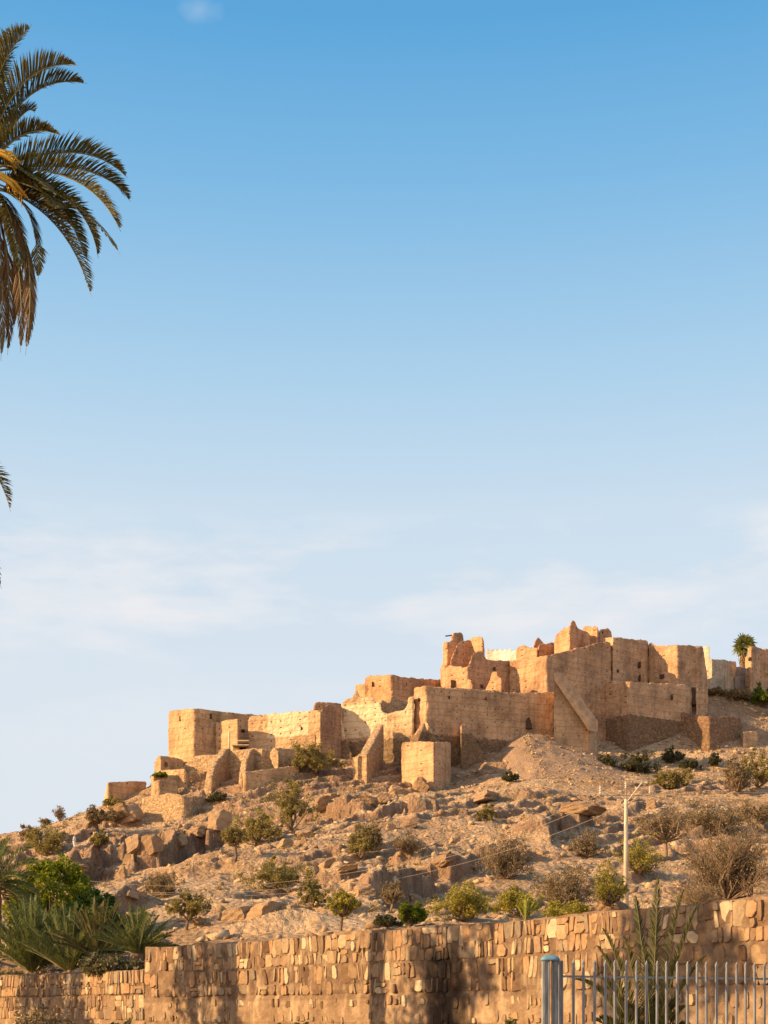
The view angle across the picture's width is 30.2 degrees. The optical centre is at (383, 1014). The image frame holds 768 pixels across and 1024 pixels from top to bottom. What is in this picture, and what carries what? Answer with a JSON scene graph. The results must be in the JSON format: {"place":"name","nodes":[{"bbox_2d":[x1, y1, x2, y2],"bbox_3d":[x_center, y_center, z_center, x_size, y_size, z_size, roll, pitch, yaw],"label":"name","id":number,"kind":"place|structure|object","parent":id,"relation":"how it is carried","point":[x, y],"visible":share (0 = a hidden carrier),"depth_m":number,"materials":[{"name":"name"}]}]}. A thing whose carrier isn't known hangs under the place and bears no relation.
{"place":"outdoors","nodes":[
{"label":"outdoors","id":0,"kind":"place"},
{"bbox_2d":[0,691,767,1019],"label":"hillside","id":1,"kind":"structure","parent":0,"point":[344,807],"depth_m":118.14,"materials":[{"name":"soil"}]},
{"bbox_2d":[0,836,49,957],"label":"date palm","id":2,"kind":"object","parent":1,"relation":"on","point":[17,892],"visible":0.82,"depth_m":58.01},
{"bbox_2d":[0,892,62,973],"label":"young palm","id":3,"kind":"object","parent":1,"relation":"on","point":[25,959],"visible":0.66,"depth_m":52.98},
{"bbox_2d":[23,822,66,855],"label":"shrub","id":4,"kind":"object","parent":1,"relation":"on","point":[45,848],"visible":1,"depth_m":154.08,"materials":[{"name":"green plant"}]},
{"bbox_2d":[1,854,103,936],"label":"tree","id":5,"kind":"object","parent":1,"relation":"on","point":[73,881],"visible":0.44,"depth_m":60.59,"materials":[{"name":"green plant"}]},
{"bbox_2d":[16,901,121,972],"bbox_3d":[-11.375,-2.543,51.480,3.903,3.187,3.906,0,0,37],"label":"young palm","id":6,"kind":"object","parent":1,"relation":"on","point":[65,958],"visible":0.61,"depth_m":51.17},
{"bbox_2d":[46,895,128,956],"bbox_3d":[-9.961,-2.665,50.158,4.110,3.131,3.463,0,0,-42],"label":"young palm","id":7,"kind":"object","parent":1,"relation":"on","point":[99,915],"visible":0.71,"depth_m":49.67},
{"bbox_2d":[54,887,126,937],"bbox_3d":[-11.899,-3.364,58.008,3.173,3.771,2.479,0,0,0],"label":"tree","id":8,"kind":"object","parent":1,"relation":"on","point":[88,898],"visible":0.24,"depth_m":57.71,"materials":[{"name":"green plant"}]},
{"bbox_2d":[84,804,112,824],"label":"shrub","id":9,"kind":"object","parent":1,"relation":"on","point":[94,815],"visible":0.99,"depth_m":161.63,"materials":[{"name":"green plant"}]},
{"bbox_2d":[89,828,109,847],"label":"shrub","id":10,"kind":"object","parent":1,"relation":"on","point":[99,838],"visible":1,"depth_m":118.65,"materials":[{"name":"green plant"}]},
{"bbox_2d":[111,802,128,817],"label":"boulder","id":11,"kind":"object","parent":1,"relation":"on","point":[117,807],"visible":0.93,"depth_m":171.63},
{"bbox_2d":[104,781,145,806],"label":"ruined wall","id":12,"kind":"structure","parent":1,"relation":"on","point":[122,790],"depth_m":187.32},
{"bbox_2d":[87,902,179,966],"bbox_3d":[-8.272,-2.545,47.365,2.694,2.490,3.232,0,0,-43],"label":"young palm","id":13,"kind":"object","parent":1,"relation":"on","point":[136,940],"visible":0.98,"depth_m":47.13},
{"bbox_2d":[122,804,144,822],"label":"boulder","id":14,"kind":"object","parent":1,"relation":"on","point":[135,811],"visible":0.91,"depth_m":171.98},
{"bbox_2d":[125,834,141,854],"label":"boulder","id":15,"kind":"object","parent":1,"relation":"on","point":[133,845],"visible":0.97,"depth_m":118.05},
{"bbox_2d":[140,834,163,854],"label":"boulder","id":16,"kind":"object","parent":1,"relation":"on","point":[151,844],"visible":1,"depth_m":117.72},
{"bbox_2d":[137,870,183,895],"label":"shrub","id":17,"kind":"object","parent":1,"relation":"on","point":[163,884],"visible":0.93,"depth_m":83.07,"materials":[{"name":"brown plant"}]},
{"bbox_2d":[151,775,178,794],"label":"ruined wall","id":18,"kind":"structure","parent":1,"relation":"on","point":[169,777],"depth_m":181.92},
{"bbox_2d":[153,780,177,794],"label":"ruined wall","id":19,"kind":"structure","parent":1,"relation":"on","point":[160,787],"depth_m":179.27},
{"bbox_2d":[154,756,187,787],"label":"ruined house","id":20,"kind":"structure","parent":1,"relation":"on","point":[170,765],"depth_m":185.71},
{"bbox_2d":[141,793,205,820],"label":"stone bastion","id":21,"kind":"object","parent":1,"relation":"on","point":[168,806],"visible":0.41,"depth_m":172.98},
{"bbox_2d":[164,889,211,930],"bbox_3d":[-7.645,-3.964,55.276,1.980,1.807,1.391,0,0,0],"label":"tree","id":22,"kind":"object","parent":1,"relation":"on","point":[191,908],"visible":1,"depth_m":55.28,"materials":[{"name":"green plant"}]},
{"bbox_2d":[187,826,207,836],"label":"boulder","id":23,"kind":"object","parent":1,"relation":"on","point":[200,831],"visible":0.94,"depth_m":130.48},
{"bbox_2d":[168,709,257,764],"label":"end tower","id":24,"kind":"structure","parent":1,"relation":"on","point":[191,733],"depth_m":190.71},
{"bbox_2d":[207,808,232,832],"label":"boulder","id":25,"kind":"object","parent":1,"relation":"on","point":[220,820],"visible":0.75,"depth_m":131.05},
{"bbox_2d":[215,719,239,754],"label":"ruined wall","id":26,"kind":"structure","parent":1,"relation":"on","point":[222,728],"depth_m":189.68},
{"bbox_2d":[180,748,279,794],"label":"revetment wall","id":27,"kind":"structure","parent":1,"relation":"on","point":[221,765],"depth_m":182.23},
{"bbox_2d":[220,823,248,864],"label":"tree","id":28,"kind":"object","parent":1,"relation":"on","point":[229,836],"visible":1,"depth_m":101.75,"materials":[{"name":"green plant"}]},
{"bbox_2d":[221,904,254,920],"bbox_3d":[-6.240,-4.359,62.112,1.461,1.042,1.654,0,0,26],"label":"boulder","id":29,"kind":"object","parent":1,"relation":"on","point":[238,912],"visible":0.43,"depth_m":61.41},
{"bbox_2d":[233,807,284,845],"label":"shrub","id":30,"kind":"object","parent":1,"relation":"on","point":[258,827],"visible":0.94,"depth_m":119.60,"materials":[{"name":"green plant"}]},
{"bbox_2d":[244,901,286,920],"bbox_3d":[-4.961,-4.185,60.359,1.628,1.222,1.713,0,0,-39],"label":"boulder","id":31,"kind":"object","parent":1,"relation":"on","point":[259,909],"visible":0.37,"depth_m":59.68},
{"bbox_2d":[242,766,298,791],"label":"terrace wall","id":32,"kind":"structure","parent":1,"relation":"on","point":[256,779],"depth_m":177.86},
{"bbox_2d":[236,854,317,891],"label":"shrub","id":33,"kind":"object","parent":1,"relation":"on","point":[281,874],"visible":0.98,"depth_m":81.96,"materials":[{"name":"green plant"}]},
{"bbox_2d":[248,710,320,752],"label":"ruined wall","id":34,"kind":"structure","parent":1,"relation":"on","point":[269,732],"depth_m":189.40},
{"bbox_2d":[272,747,308,767],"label":"ruined wall","id":35,"kind":"structure","parent":1,"relation":"on","point":[285,754],"depth_m":184.22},
{"bbox_2d":[261,778,321,830],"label":"shrub","id":36,"kind":"object","parent":1,"relation":"on","point":[289,809],"visible":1,"depth_m":126.25,"materials":[{"name":"green plant"}]},
{"bbox_2d":[297,879,330,906],"bbox_3d":[-3.203,-5.597,65.146,1.593,1.330,1.387,0,0,0],"label":"shrub","id":37,"kind":"object","parent":1,"relation":"on","point":[314,895],"visible":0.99,"depth_m":65.00,"materials":[{"name":"green plant"}]},
{"bbox_2d":[285,741,346,773],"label":"shrub","id":38,"kind":"object","parent":1,"relation":"on","point":[315,755],"visible":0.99,"depth_m":180.77,"materials":[{"name":"green plant"}]},
{"bbox_2d":[314,795,330,811],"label":"boulder","id":39,"kind":"object","parent":1,"relation":"on","point":[321,802],"visible":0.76,"depth_m":152.24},
{"bbox_2d":[314,705,342,758],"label":"round shouldered tower","id":40,"kind":"structure","parent":1,"relation":"on","point":[331,716],"depth_m":189.42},
{"bbox_2d":[323,888,361,930],"bbox_3d":[-1.439,-3.508,48.954,1.351,1.768,1.112,0,0,27],"label":"tree","id":41,"kind":"object","parent":1,"relation":"on","point":[344,905],"visible":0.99,"depth_m":48.76,"materials":[{"name":"green plant"}]},
{"bbox_2d":[1,864,684,972],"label":"pebbles","id":42,"kind":"object","parent":1,"relation":"on","point":[203,938],"visible":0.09,"depth_m":55.32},
{"bbox_2d":[337,861,357,872],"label":"boulder","id":43,"kind":"object","parent":1,"relation":"on","point":[351,866],"visible":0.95,"depth_m":91.33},
{"bbox_2d":[346,824,375,859],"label":"shrub","id":44,"kind":"object","parent":1,"relation":"on","point":[363,844],"visible":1,"depth_m":99.68,"materials":[{"name":"green plant"}]},
{"bbox_2d":[354,884,375,896],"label":"boulder","id":45,"kind":"object","parent":1,"relation":"on","point":[364,889],"visible":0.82,"depth_m":69.84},
{"bbox_2d":[355,793,377,807],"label":"boulder","id":46,"kind":"object","parent":1,"relation":"on","point":[369,800],"visible":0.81,"depth_m":139.63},
{"bbox_2d":[356,817,384,850],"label":"shrub","id":47,"kind":"object","parent":1,"relation":"on","point":[376,839],"visible":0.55,"depth_m":101.13,"materials":[{"name":"green plant"}]},
{"bbox_2d":[341,692,414,783],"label":"breached wall","id":48,"kind":"structure","parent":1,"relation":"on","point":[373,735],"depth_m":188.89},
{"bbox_2d":[0,740,767,972],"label":"rubble","id":49,"kind":"object","parent":1,"relation":"on","point":[225,934],"visible":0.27,"depth_m":107.51,"materials":[{"name":"stone"}]},
{"bbox_2d":[372,913,403,927],"bbox_3d":[0.130,-3.134,47.279,1.122,0.491,0.786,0,0,-45],"label":"shrub","id":50,"kind":"object","parent":1,"relation":"on","point":[387,920],"visible":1,"depth_m":47.13,"materials":[{"name":"green plant"}]},
{"bbox_2d":[379,878,406,912],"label":"shrub","id":51,"kind":"object","parent":1,"relation":"on","point":[392,894],"visible":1,"depth_m":68.45,"materials":[{"name":"brown plant"}]},
{"bbox_2d":[379,696,407,713],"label":"broken inner wall","id":52,"kind":"structure","parent":1,"relation":"on","point":[394,704],"depth_m":194.06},
{"bbox_2d":[355,675,440,702],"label":"house","id":53,"kind":"structure","parent":1,"relation":"on","point":[379,688],"depth_m":199.65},
{"bbox_2d":[388,830,423,853],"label":"shrub","id":54,"kind":"object","parent":1,"relation":"on","point":[407,845],"visible":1,"depth_m":97.74,"materials":[{"name":"brown plant"}]},
{"bbox_2d":[397,901,428,924],"bbox_3d":[1.039,-3.595,50.140,1.171,0.886,1.455,0,0,0],"label":"shrub","id":55,"kind":"object","parent":1,"relation":"on","point":[417,913],"visible":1,"depth_m":49.83,"materials":[{"name":"green plant"}]},
{"bbox_2d":[412,777,429,792],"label":"boulder","id":56,"kind":"object","parent":1,"relation":"on","point":[420,784],"visible":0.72,"depth_m":175.54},
{"bbox_2d":[401,741,450,791],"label":"square bastion","id":57,"kind":"object","parent":1,"relation":"on","point":[430,762],"visible":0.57,"depth_m":178.50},
{"bbox_2d":[428,851,457,866],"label":"boulder","id":58,"kind":"object","parent":1,"relation":"on","point":[442,862],"visible":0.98,"depth_m":92.37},
{"bbox_2d":[425,879,494,920],"bbox_3d":[2.861,-4.466,54.899,2.925,1.688,2.106,0,0,0],"label":"shrub","id":59,"kind":"object","parent":1,"relation":"on","point":[469,904],"visible":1,"depth_m":54.67,"materials":[{"name":"green plant"}]},
{"bbox_2d":[440,632,509,692],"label":"ruined tower","id":60,"kind":"structure","parent":1,"relation":"on","point":[466,664],"depth_m":201.17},
{"bbox_2d":[409,686,553,769],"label":"curtain wall","id":61,"kind":"structure","parent":1,"relation":"on","point":[462,721],"depth_m":189.04,"materials":[{"name":"stone"}]},
{"bbox_2d":[467,790,499,803],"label":"boulder","id":62,"kind":"object","parent":1,"relation":"on","point":[484,797],"visible":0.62,"depth_m":144.55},
{"bbox_2d":[474,803,498,820],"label":"shrub","id":63,"kind":"object","parent":1,"relation":"on","point":[488,814],"visible":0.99,"depth_m":119.72,"materials":[{"name":"green plant"}]},
{"bbox_2d":[486,672,501,691],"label":"wall fragment","id":64,"kind":"object","parent":1,"relation":"on","point":[495,682],"depth_m":196.75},
{"bbox_2d":[486,648,515,660],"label":"pale crenellated wall","id":65,"kind":"structure","parent":1,"relation":"on","point":[501,654],"depth_m":236.57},
{"bbox_2d":[475,827,536,878],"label":"shrub","id":66,"kind":"object","parent":1,"relation":"on","point":[505,864],"visible":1,"depth_m":91.62,"materials":[{"name":"brown plant"}]},
{"bbox_2d":[492,885,544,917],"bbox_3d":[5.447,-4.667,58.032,2.119,1.392,2.296,0,0,0],"label":"shrub","id":67,"kind":"object","parent":1,"relation":"on","point":[510,899],"visible":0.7,"depth_m":57.83,"materials":[{"name":"green plant"}]},
{"bbox_2d":[516,897,537,919],"bbox_3d":[3.932,-2.752,40.034,0.642,1.104,0.562,0,0,43],"label":"young palm","id":68,"kind":"object","parent":1,"relation":"on","point":[525,913],"visible":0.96,"depth_m":39.99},
{"bbox_2d":[516,637,542,659],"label":"ridge ruin","id":69,"kind":"object","parent":1,"relation":"on","point":[523,652],"visible":0.38,"depth_m":212.61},
{"bbox_2d":[537,642,553,656],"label":"ridge ruin","id":70,"kind":"object","parent":1,"relation":"on","point":[545,649],"visible":0.26,"depth_m":212.26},
{"bbox_2d":[509,641,610,755],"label":"great wall","id":71,"kind":"structure","parent":1,"relation":"on","point":[574,680],"depth_m":199.15,"materials":[{"name":"stone"}]},
{"bbox_2d":[530,861,598,906],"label":"shrub","id":72,"kind":"object","parent":1,"relation":"on","point":[568,888],"visible":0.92,"depth_m":65.63,"materials":[{"name":"brown plant"}]},
{"bbox_2d":[541,898,590,916],"bbox_3d":[6.295,-3.581,49.114,1.665,0.864,2.524,0,0,0],"label":"shrub","id":73,"kind":"object","parent":1,"relation":"on","point":[560,909],"visible":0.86,"depth_m":48.34,"materials":[{"name":"green plant"}]},
{"bbox_2d":[554,620,598,653],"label":"spired ruin","id":74,"kind":"object","parent":1,"relation":"on","point":[571,636],"visible":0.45,"depth_m":209.02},
{"bbox_2d":[500,731,653,780],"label":"scree","id":75,"kind":"structure","parent":1,"relation":"on","point":[514,754],"depth_m":183.90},
{"bbox_2d":[520,732,640,779],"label":"scree stones","id":76,"kind":"object","parent":75,"relation":"on","point":[534,752],"visible":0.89,"depth_m":183.64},
{"bbox_2d":[558,802,606,815],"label":"boulder","id":77,"kind":"object","parent":1,"relation":"on","point":[594,810],"visible":0.88,"depth_m":121.38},
{"bbox_2d":[567,828,610,856],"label":"shrub","id":78,"kind":"object","parent":1,"relation":"on","point":[584,848],"visible":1,"depth_m":105.08,"materials":[{"name":"brown plant"}]},
{"bbox_2d":[592,859,629,905],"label":"shrub","id":79,"kind":"object","parent":1,"relation":"on","point":[608,893],"visible":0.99,"depth_m":68.05,"materials":[{"name":"green plant"}]},
{"bbox_2d":[602,637,647,682],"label":"bastion","id":80,"kind":"object","parent":1,"relation":"on","point":[629,660],"visible":0.45,"depth_m":208.82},
{"bbox_2d":[599,780,650,905],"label":"utility pole","id":81,"kind":"object","parent":1,"relation":"on","point":[626,869],"visible":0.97,"depth_m":79.91,"materials":[{"name":"metal"}]},
{"bbox_2d":[5,796,595,886],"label":"power line","id":82,"kind":"object","parent":81,"relation":"attached to","point":[340,874],"visible":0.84,"depth_m":77.67,"materials":[{"name":"metal"}]},
{"bbox_2d":[609,830,667,873],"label":"shrub","id":83,"kind":"object","parent":1,"relation":"on","point":[639,862],"visible":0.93,"depth_m":98.40,"materials":[{"name":"green plant"}]},
{"bbox_2d":[613,749,663,773],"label":"shrub","id":84,"kind":"object","parent":1,"relation":"on","point":[636,763],"visible":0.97,"depth_m":185.91,"materials":[{"name":"green plant"}]},
{"bbox_2d":[606,680,707,751],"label":"bastion","id":85,"kind":"object","parent":1,"relation":"on","point":[639,715],"visible":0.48,"depth_m":203.74,"materials":[{"name":"stone"}]},
{"bbox_2d":[631,796,698,860],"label":"tree","id":86,"kind":"object","parent":1,"relation":"on","point":[664,830],"visible":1,"depth_m":108.10,"materials":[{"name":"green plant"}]},
{"bbox_2d":[648,767,692,789],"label":"shrub","id":87,"kind":"object","parent":1,"relation":"on","point":[673,779],"visible":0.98,"depth_m":167.13,"materials":[{"name":"green plant"}]},
{"bbox_2d":[660,745,685,762],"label":"shrub","id":88,"kind":"object","parent":1,"relation":"on","point":[668,756],"visible":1,"depth_m":196.45,"materials":[{"name":"green plant"}]},
{"bbox_2d":[648,643,708,710],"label":"angled bastion","id":89,"kind":"object","parent":1,"relation":"on","point":[679,664],"visible":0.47,"depth_m":209.52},
{"bbox_2d":[598,694,767,764],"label":"mound rubble","id":90,"kind":"object","parent":1,"relation":"on","point":[717,746],"visible":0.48,"depth_m":203.61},
{"bbox_2d":[677,759,703,769],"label":"shrub","id":91,"kind":"object","parent":1,"relation":"on","point":[689,763],"visible":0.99,"depth_m":192.85,"materials":[{"name":"green plant"}]},
{"bbox_2d":[669,877,724,904],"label":"shrub","id":92,"kind":"object","parent":1,"relation":"on","point":[692,896],"visible":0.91,"depth_m":82.17,"materials":[{"name":"brown plant"}]},
{"bbox_2d":[681,712,741,751],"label":"stone foundation","id":93,"kind":"object","parent":1,"relation":"on","point":[707,733],"visible":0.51,"depth_m":204.20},
{"bbox_2d":[673,798,759,830],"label":"shrub","id":94,"kind":"object","parent":1,"relation":"on","point":[706,817],"visible":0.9,"depth_m":121.65,"materials":[{"name":"brown plant"}]},
{"bbox_2d":[667,812,767,902],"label":"shrub","id":95,"kind":"object","parent":1,"relation":"on","point":[733,879],"visible":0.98,"depth_m":85.48,"materials":[{"name":"brown plant"}]},
{"bbox_2d":[703,646,735,689],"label":"pale end wall","id":96,"kind":"structure","parent":1,"relation":"on","point":[721,673],"depth_m":219.78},
{"bbox_2d":[719,751,753,791],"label":"shrub","id":97,"kind":"object","parent":1,"relation":"on","point":[735,775],"visible":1,"depth_m":156.10,"materials":[{"name":"brown plant"}]},
{"bbox_2d":[721,686,752,700],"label":"shrub","id":98,"kind":"object","parent":1,"relation":"on","point":[737,692],"visible":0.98,"depth_m":211.99,"materials":[{"name":"brown plant"}]},
{"bbox_2d":[735,667,744,688],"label":"grey outbuilding","id":99,"kind":"structure","parent":1,"relation":"on","point":[740,678],"depth_m":224.44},
{"bbox_2d":[732,633,757,666],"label":"fan palm","id":100,"kind":"object","parent":1,"relation":"on","point":[744,643],"visible":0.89,"depth_m":228.38,"materials":[{"name":"green plant"}]},
{"bbox_2d":[742,731,757,747],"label":"stone block wall","id":101,"kind":"structure","parent":1,"relation":"on","point":[749,738],"depth_m":204.70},
{"bbox_2d":[733,799,767,822],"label":"shrub","id":102,"kind":"object","parent":1,"relation":"on","point":[761,814],"visible":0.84,"depth_m":126.92,"materials":[{"name":"brown plant"}]},
{"bbox_2d":[739,748,767,787],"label":"shrub","id":103,"kind":"object","parent":1,"relation":"on","point":[758,777],"visible":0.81,"depth_m":166.09,"materials":[{"name":"green plant"}]},
{"bbox_2d":[745,646,767,691],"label":"merlon tower","id":104,"kind":"structure","parent":1,"relation":"on","point":[756,664],"depth_m":222.51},
{"bbox_2d":[749,681,767,707],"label":"shrub","id":105,"kind":"object","parent":1,"relation":"on","point":[761,698],"visible":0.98,"depth_m":213.48,"materials":[{"name":"green plant"}]},
{"bbox_2d":[0,0,767,833],"label":"sky","id":106,"kind":"structure","parent":0,"point":[413,324],"materials":[{"name":"blue"}]},
{"label":"ground","id":107,"kind":"structure","parent":0,"visible":0},
{"bbox_2d":[0,466,12,585],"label":"date palm","id":108,"kind":"object","parent":107,"relation":"on","point":[3,485],"visible":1,"depth_m":37.35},
{"bbox_2d":[13,1003,74,1023],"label":"shrub","id":109,"kind":"object","parent":107,"relation":"on","point":[33,1016],"visible":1,"depth_m":41.79,"materials":[{"name":"plant"}]},
{"bbox_2d":[0,22,131,354],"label":"date palm","id":110,"kind":"object","parent":107,"relation":"on","point":[26,182],"visible":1,"depth_m":31.84,"materials":[{"name":"plant"}]},
{"bbox_2d":[0,969,145,1023],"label":"stone wall","id":111,"kind":"structure","parent":107,"relation":"on","point":[116,997],"depth_m":46.50,"materials":[{"name":"stone"}]},
{"bbox_2d":[77,949,144,976],"bbox_3d":[-8.745,-1.625,45.843,2.374,1.053,1.943,0,0,0],"label":"shrub","id":112,"kind":"object","parent":111,"relation":"on","point":[97,965],"visible":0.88,"depth_m":45.41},
{"bbox_2d":[144,896,767,1023],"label":"stone wall","id":113,"kind":"structure","parent":107,"relation":"on","point":[482,973],"depth_m":32.57,"materials":[{"name":"stone"}]},
{"bbox_2d":[575,877,707,1023],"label":"young palm","id":114,"kind":"object","parent":107,"relation":"on","point":[620,1011],"visible":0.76,"depth_m":22.25,"materials":[{"name":"plant"}]},
{"bbox_2d":[540,955,767,1023],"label":"palisade fence","id":115,"kind":"object","parent":107,"relation":"on","point":[557,976],"visible":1,"depth_m":18.34,"materials":[{"name":"metal"}]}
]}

